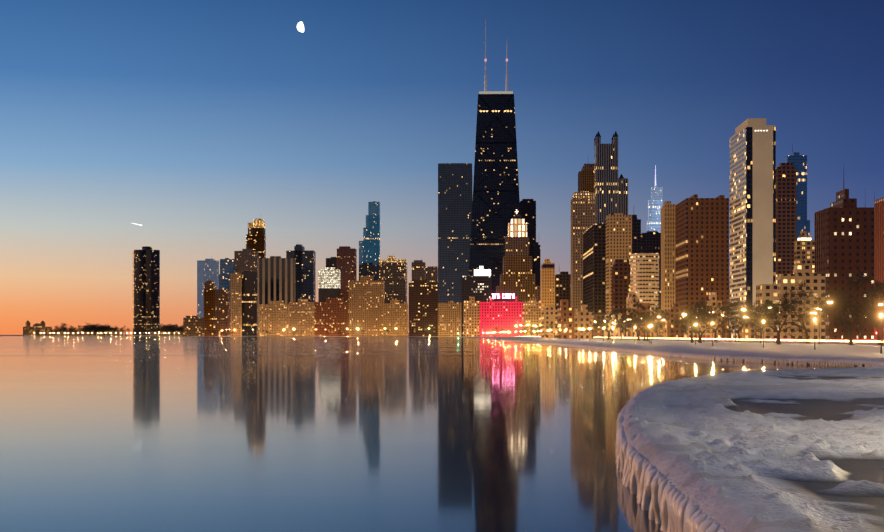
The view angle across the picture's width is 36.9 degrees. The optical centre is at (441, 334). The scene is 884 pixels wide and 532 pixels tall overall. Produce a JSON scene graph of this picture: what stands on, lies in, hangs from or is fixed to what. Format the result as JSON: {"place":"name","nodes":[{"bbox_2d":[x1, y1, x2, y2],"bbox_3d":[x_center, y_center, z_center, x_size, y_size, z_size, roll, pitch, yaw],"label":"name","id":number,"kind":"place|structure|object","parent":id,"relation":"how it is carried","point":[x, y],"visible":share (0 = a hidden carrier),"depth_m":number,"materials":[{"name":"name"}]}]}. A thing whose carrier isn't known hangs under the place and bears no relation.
{"place":"outdoors","nodes":[
{"label":"outdoors","id":0,"kind":"place"},
{"bbox_2d":[0,321,182,335],"bbox_3d":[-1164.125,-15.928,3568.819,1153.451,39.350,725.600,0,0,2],"label":"distant shoreline","id":1,"kind":"structure","parent":0,"point":[28,330],"depth_m":3231.63,"materials":[{"name":"grey"}]},
{"bbox_2d":[35,322,182,335],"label":"park trees","id":2,"kind":"object","parent":1,"relation":"on","point":[105,327],"visible":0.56,"depth_m":3217.49,"materials":[{"name":"grey plant"}]},
{"bbox_2d":[133,246,159,334],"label":"skyscraper","id":3,"kind":"structure","parent":1,"relation":"on","point":[146,290],"depth_m":3336.63,"materials":[{"name":"black glass"}]},
{"bbox_2d":[258,256,295,303],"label":"building","id":4,"kind":"structure","parent":0,"point":[276,278],"depth_m":2810.10,"materials":[{"name":"grey"}]},
{"bbox_2d":[297,21,303,31],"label":"moon","id":5,"kind":"object","parent":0,"point":[300,26],"visible":1,"depth_m":30094.54,"materials":[{"name":"white"}]},
{"bbox_2d":[0,336,852,531],"bbox_3d":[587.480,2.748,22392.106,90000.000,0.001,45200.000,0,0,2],"label":"water","id":6,"kind":"structure","parent":0,"point":[265,434],"depth_m":36.94,"materials":[{"name":"blue liquid"}]},
{"bbox_2d":[0,0,883,334],"label":"sky","id":7,"kind":"structure","parent":0,"point":[192,123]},
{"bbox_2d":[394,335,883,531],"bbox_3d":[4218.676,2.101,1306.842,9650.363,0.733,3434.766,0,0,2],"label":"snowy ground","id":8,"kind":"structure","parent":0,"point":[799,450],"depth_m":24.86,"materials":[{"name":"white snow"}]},
{"bbox_2d":[183,316,203,335],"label":"building","id":9,"kind":"structure","parent":8,"relation":"on","point":[193,325],"depth_m":2714.16,"materials":[{"name":"brown"}]},
{"bbox_2d":[197,256,218,317],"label":"glass tower","id":10,"kind":"structure","parent":8,"relation":"on","point":[207,269],"depth_m":2914.64,"materials":[{"name":"blue glass"}]},
{"bbox_2d":[204,280,228,335],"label":"brown block","id":11,"kind":"structure","parent":8,"relation":"on","point":[216,309],"depth_m":2662.68,"materials":[{"name":"grey"}]},
{"bbox_2d":[219,258,233,331],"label":"skyscraper","id":12,"kind":"structure","parent":8,"relation":"on","point":[226,267],"depth_m":3113.74,"materials":[{"name":"blue glass"}]},
{"bbox_2d":[230,272,241,335],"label":"building","id":13,"kind":"structure","parent":8,"relation":"on","point":[236,303],"depth_m":2611.45,"materials":[{"name":"brown"}]},
{"bbox_2d":[234,249,257,335],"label":"skyscraper","id":14,"kind":"structure","parent":8,"relation":"on","point":[245,259],"depth_m":3062.97,"materials":[{"name":"grey"}]},
{"bbox_2d":[242,271,256,335],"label":"building","id":15,"kind":"structure","parent":8,"relation":"on","point":[249,302],"depth_m":2630.80,"materials":[{"name":"grey"}]},
{"bbox_2d":[246,219,265,257],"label":"crown tower","id":16,"kind":"structure","parent":8,"relation":"on","point":[255,238],"depth_m":3262.99,"materials":[{"name":"brown"}]},
{"bbox_2d":[258,301,288,335],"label":"building","id":17,"kind":"structure","parent":8,"relation":"on","point":[273,318],"depth_m":2509.10,"materials":[{"name":"grey"}]},
{"bbox_2d":[286,244,315,301],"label":"high-rise building","id":18,"kind":"structure","parent":8,"relation":"on","point":[305,273],"depth_m":3009.22,"materials":[{"name":"grey"}]},
{"bbox_2d":[289,299,314,335],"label":"building","id":19,"kind":"structure","parent":8,"relation":"on","point":[302,315],"depth_m":2457.50,"materials":[{"name":"grey"}]},
{"bbox_2d":[318,264,339,301],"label":"lit office","id":20,"kind":"structure","parent":8,"relation":"on","point":[328,282],"depth_m":2907.47,"materials":[{"name":"grey"}]},
{"bbox_2d":[315,298,347,335],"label":"red block","id":21,"kind":"structure","parent":8,"relation":"on","point":[331,316],"depth_m":2405.95,"materials":[{"name":"grey"}]},
{"bbox_2d":[326,257,336,269],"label":"dark tower","id":22,"kind":"structure","parent":8,"relation":"on","point":[331,261],"depth_m":3107.69,"materials":[{"name":"grey"}]},
{"bbox_2d":[337,246,356,301],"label":"high-rise building","id":23,"kind":"structure","parent":8,"relation":"on","point":[347,261],"depth_m":2956.54,"materials":[{"name":"grey"}]},
{"bbox_2d":[348,276,383,335],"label":"beige block","id":24,"kind":"structure","parent":8,"relation":"on","point":[366,303],"depth_m":2354.19,"materials":[{"name":"grey"}]},
{"bbox_2d":[359,263,378,280],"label":"building","id":25,"kind":"structure","parent":8,"relation":"on","point":[368,269],"depth_m":3005.22,"materials":[{"name":"grey"}]},
{"bbox_2d":[359,201,379,264],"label":"skyscraper","id":26,"kind":"structure","parent":8,"relation":"on","point":[369,248],"depth_m":3405.81,"materials":[{"name":"blue glass"}]},
{"bbox_2d":[210,326,532,336],"bbox_3d":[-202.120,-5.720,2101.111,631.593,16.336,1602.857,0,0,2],"label":"beach trees","id":27,"kind":"object","parent":8,"relation":"on","point":[496,328],"visible":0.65,"depth_m":2072.76,"materials":[{"name":"brown plant"}]},
{"bbox_2d":[379,256,406,302],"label":"building","id":28,"kind":"structure","parent":8,"relation":"on","point":[393,273],"depth_m":2703.39,"materials":[{"name":"grey"}]},
{"bbox_2d":[384,300,407,335],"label":"building","id":29,"kind":"structure","parent":8,"relation":"on","point":[395,314],"depth_m":2302.77,"materials":[{"name":"grey"}]},
{"bbox_2d":[409,280,437,335],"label":"building","id":30,"kind":"structure","parent":8,"relation":"on","point":[423,306],"depth_m":2201.38,"materials":[{"name":"grey"}]},
{"bbox_2d":[412,258,437,282],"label":"building","id":31,"kind":"structure","parent":8,"relation":"on","point":[421,270],"depth_m":2501.64,"materials":[{"name":"brown"}]},
{"bbox_2d":[438,301,460,336],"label":"building","id":32,"kind":"structure","parent":8,"relation":"on","point":[449,318],"depth_m":1900.11,"materials":[{"name":"grey"}]},
{"bbox_2d":[438,163,471,302],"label":"skyscraper","id":33,"kind":"structure","parent":8,"relation":"on","point":[454,205],"depth_m":2049.89,"materials":[{"name":"grey glass"}]},
{"bbox_2d":[464,297,480,336],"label":"building","id":34,"kind":"structure","parent":8,"relation":"on","point":[471,317],"depth_m":1499.33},
{"bbox_2d":[461,276,491,336],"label":"office building","id":35,"kind":"structure","parent":8,"relation":"on","point":[478,288],"depth_m":1699.19,"materials":[{"name":"grey"}]},
{"bbox_2d":[474,266,490,275],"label":"roof light box","id":36,"kind":"object","parent":35,"relation":"on","point":[480,271],"visible":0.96,"depth_m":1701.07,"materials":[{"name":"white"}]},
{"bbox_2d":[469,18,519,296],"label":"skyscraper","id":37,"kind":"structure","parent":8,"relation":"on","point":[496,201],"depth_m":1907.41,"materials":[{"name":"black"}]},
{"bbox_2d":[479,291,522,336],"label":"building","id":38,"kind":"structure","parent":8,"relation":"on","point":[500,314],"depth_m":1478.57,"materials":[{"name":"pink"}]},
{"bbox_2d":[492,294,514,301],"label":"rooftop sign","id":39,"kind":"object","parent":38,"relation":"on","point":[505,299],"visible":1,"depth_m":1476.74,"materials":[{"name":"white"}]},
{"bbox_2d":[496,207,539,301],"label":"skyscraper","id":40,"kind":"structure","parent":8,"relation":"on","point":[517,277],"depth_m":1747.73,"materials":[{"name":"grey"}]},
{"bbox_2d":[520,199,535,273],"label":"dark slab","id":41,"kind":"structure","parent":8,"relation":"on","point":[528,210],"depth_m":1996.96,"materials":[{"name":"grey glass"}]},
{"bbox_2d":[523,298,540,336],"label":"building","id":42,"kind":"structure","parent":8,"relation":"on","point":[532,312],"depth_m":1497.58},
{"bbox_2d":[534,242,539,285],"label":"skyscraper","id":43,"kind":"structure","parent":8,"relation":"on","point":[537,263],"depth_m":1896.88,"materials":[{"name":"grey"}]},
{"bbox_2d":[541,259,554,310],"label":"high-rise building","id":44,"kind":"structure","parent":8,"relation":"on","point":[547,282],"depth_m":1347.43,"materials":[{"name":"grey"}]},
{"bbox_2d":[541,305,557,337],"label":"building","id":45,"kind":"structure","parent":8,"relation":"on","point":[548,314],"depth_m":883.04,"materials":[{"name":"grey"}]},
{"bbox_2d":[229,300,883,353],"bbox_3d":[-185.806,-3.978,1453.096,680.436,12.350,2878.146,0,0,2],"label":"street lights","id":46,"kind":"object","parent":8,"relation":"on","point":[882,344],"visible":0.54,"depth_m":355.60,"materials":[{"name":"grey metal"}]},
{"bbox_2d":[283,302,882,332],"bbox_3d":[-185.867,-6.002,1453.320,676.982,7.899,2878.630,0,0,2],"label":"street lights","id":47,"kind":"object","parent":46,"relation":"attached to","point":[881,315],"visible":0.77,"depth_m":387.97,"materials":[{"name":"yellow glass"}]},
{"bbox_2d":[555,272,570,308],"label":"dark block","id":48,"kind":"structure","parent":8,"relation":"on","point":[563,281],"depth_m":1396.90,"materials":[{"name":"brown"}]},
{"bbox_2d":[557,291,573,338],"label":"building","id":49,"kind":"structure","parent":8,"relation":"on","point":[565,317],"depth_m":735.18,"materials":[{"name":"grey"}]},
{"bbox_2d":[571,187,594,314],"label":"skyscraper","id":50,"kind":"structure","parent":8,"relation":"on","point":[582,212],"depth_m":1496.19,"materials":[{"name":"grey"}]},
{"bbox_2d":[574,303,592,338],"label":"building","id":51,"kind":"structure","parent":8,"relation":"on","point":[583,317],"depth_m":716.88,"materials":[{"name":"grey"}]},
{"bbox_2d":[578,164,593,191],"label":"building","id":52,"kind":"structure","parent":8,"relation":"on","point":[586,176],"depth_m":1845.06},
{"bbox_2d":[583,224,605,315],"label":"building","id":53,"kind":"structure","parent":8,"relation":"on","point":[594,267],"depth_m":1246.43,"materials":[{"name":"grey"}]},
{"bbox_2d":[593,314,604,337],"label":"building","id":54,"kind":"structure","parent":8,"relation":"on","point":[600,333],"depth_m":836.20,"materials":[{"name":"grey"}]},
{"bbox_2d":[594,131,627,223],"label":"skyscraper","id":55,"kind":"structure","parent":8,"relation":"on","point":[610,191],"depth_m":1794.72,"materials":[{"name":"grey"}]},
{"bbox_2d":[604,312,624,336],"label":"building","id":56,"kind":"structure","parent":8,"relation":"on","point":[613,332],"depth_m":828.07,"materials":[{"name":"grey"}]},
{"bbox_2d":[606,213,631,315],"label":"cream slab","id":57,"kind":"structure","parent":8,"relation":"on","point":[618,235],"depth_m":1196.00,"materials":[{"name":"grey"}]},
{"bbox_2d":[612,254,629,336],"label":"dark brown building","id":58,"kind":"structure","parent":8,"relation":"on","point":[620,279],"depth_m":1046.47,"materials":[{"name":"grey"}]},
{"bbox_2d":[626,292,638,336],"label":"building","id":59,"kind":"structure","parent":8,"relation":"on","point":[629,298],"depth_m":802.77,"materials":[{"name":"grey"}]},
{"bbox_2d":[632,215,640,253],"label":"skyscraper","id":60,"kind":"structure","parent":8,"relation":"on","point":[636,235],"depth_m":1295.22,"materials":[{"name":"grey"}]},
{"bbox_2d":[637,303,649,338],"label":"building","id":61,"kind":"structure","parent":8,"relation":"on","point":[644,305],"depth_m":703.21,"materials":[{"name":"brown"}]},
{"bbox_2d":[630,253,658,315],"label":"white banded tower","id":62,"kind":"structure","parent":8,"relation":"on","point":[644,276],"depth_m":997.70,"materials":[{"name":"beige concrete"}]},
{"bbox_2d":[641,231,660,308],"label":"skyscraper","id":63,"kind":"structure","parent":8,"relation":"on","point":[650,241],"depth_m":1493.95,"materials":[{"name":"grey glass"}]},
{"bbox_2d":[647,186,662,232],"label":"skyscraper","id":64,"kind":"structure","parent":8,"relation":"on","point":[655,203],"depth_m":3187.43,"materials":[{"name":"blue glass"}]},
{"bbox_2d":[650,290,665,337],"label":"building","id":65,"kind":"structure","parent":8,"relation":"on","point":[663,333],"depth_m":800.46,"materials":[{"name":"grey"}]},
{"bbox_2d":[661,201,675,337],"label":"tall cream building","id":66,"kind":"structure","parent":8,"relation":"on","point":[667,253],"depth_m":945.89,"materials":[{"name":"beige concrete"}]},
{"bbox_2d":[465,337,883,531],"bbox_3d":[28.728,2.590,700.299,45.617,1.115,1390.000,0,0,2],"label":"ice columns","id":67,"kind":"structure","parent":8,"relation":"attached to","point":[661,501],"depth_m":20.86,"materials":[{"name":"grey ice"}]},
{"bbox_2d":[667,303,683,337],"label":"building","id":68,"kind":"structure","parent":8,"relation":"on","point":[675,310],"depth_m":787.95,"materials":[{"name":"grey"}]},
{"bbox_2d":[684,316,705,337],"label":"building","id":69,"kind":"structure","parent":8,"relation":"on","point":[694,336],"depth_m":863.75,"materials":[{"name":"grey"}]},
{"bbox_2d":[516,266,883,344],"bbox_3d":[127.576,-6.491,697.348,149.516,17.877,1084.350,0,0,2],"label":"park trees","id":70,"kind":"object","parent":8,"relation":"on","point":[857,309],"visible":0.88,"depth_m":357.57,"materials":[{"name":"brown plant"}]},
{"bbox_2d":[675,194,728,337],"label":"brown apartments","id":71,"kind":"structure","parent":8,"relation":"on","point":[701,246],"depth_m":895.34,"materials":[{"name":"grey"}]},
{"bbox_2d":[706,285,721,337],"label":"building","id":72,"kind":"structure","parent":8,"relation":"on","point":[713,296],"depth_m":753.83,"materials":[{"name":"grey"}]},
{"bbox_2d":[722,298,729,337],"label":"building","id":73,"kind":"structure","parent":8,"relation":"on","point":[726,326],"depth_m":864.54,"materials":[{"name":"brown"}]},
{"bbox_2d":[594,338,883,345],"bbox_3d":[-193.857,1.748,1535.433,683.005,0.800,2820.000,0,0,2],"label":"light trails","id":74,"kind":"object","parent":8,"relation":"on","point":[834,343],"visible":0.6,"depth_m":370.17,"materials":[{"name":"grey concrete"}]},
{"bbox_2d":[532,336,883,341],"bbox_3d":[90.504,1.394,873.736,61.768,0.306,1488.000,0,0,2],"label":"light trails","id":75,"kind":"object","parent":74,"relation":"on","point":[756,339],"visible":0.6,"depth_m":373.29,"materials":[{"name":"white"}]},
{"bbox_2d":[739,304,754,338],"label":"building","id":76,"kind":"structure","parent":8,"relation":"on","point":[744,332],"depth_m":695.94,"materials":[{"name":"grey"}]},
{"bbox_2d":[730,118,775,337],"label":"skyscraper","id":77,"kind":"structure","parent":8,"relation":"on","point":[752,203],"depth_m":795.10,"materials":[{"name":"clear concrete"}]},
{"bbox_2d":[776,163,795,274],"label":"skyscraper","id":78,"kind":"structure","parent":8,"relation":"on","point":[785,206],"depth_m":1092.71,"materials":[{"name":"grey"}]},
{"bbox_2d":[756,247,824,339],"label":"building","id":79,"kind":"structure","parent":8,"relation":"on","point":[815,283],"depth_m":565.89,"materials":[{"name":"grey"}]},
{"bbox_2d":[785,143,809,239],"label":"blue glass tower","id":80,"kind":"structure","parent":8,"relation":"on","point":[797,160],"depth_m":1589.08,"materials":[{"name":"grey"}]},
{"bbox_2d":[794,231,813,273],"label":"building","id":81,"kind":"structure","parent":8,"relation":"on","point":[805,241],"depth_m":943.35,"materials":[{"name":"beige"}]},
{"bbox_2d":[814,176,873,339],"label":"building","id":82,"kind":"structure","parent":8,"relation":"on","point":[843,234],"depth_m":595.19,"materials":[{"name":"grey"}]},
{"bbox_2d":[874,197,883,339],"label":"red brick apartments","id":83,"kind":"structure","parent":8,"relation":"on","point":[879,238],"depth_m":497.47,"materials":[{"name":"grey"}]}
]}

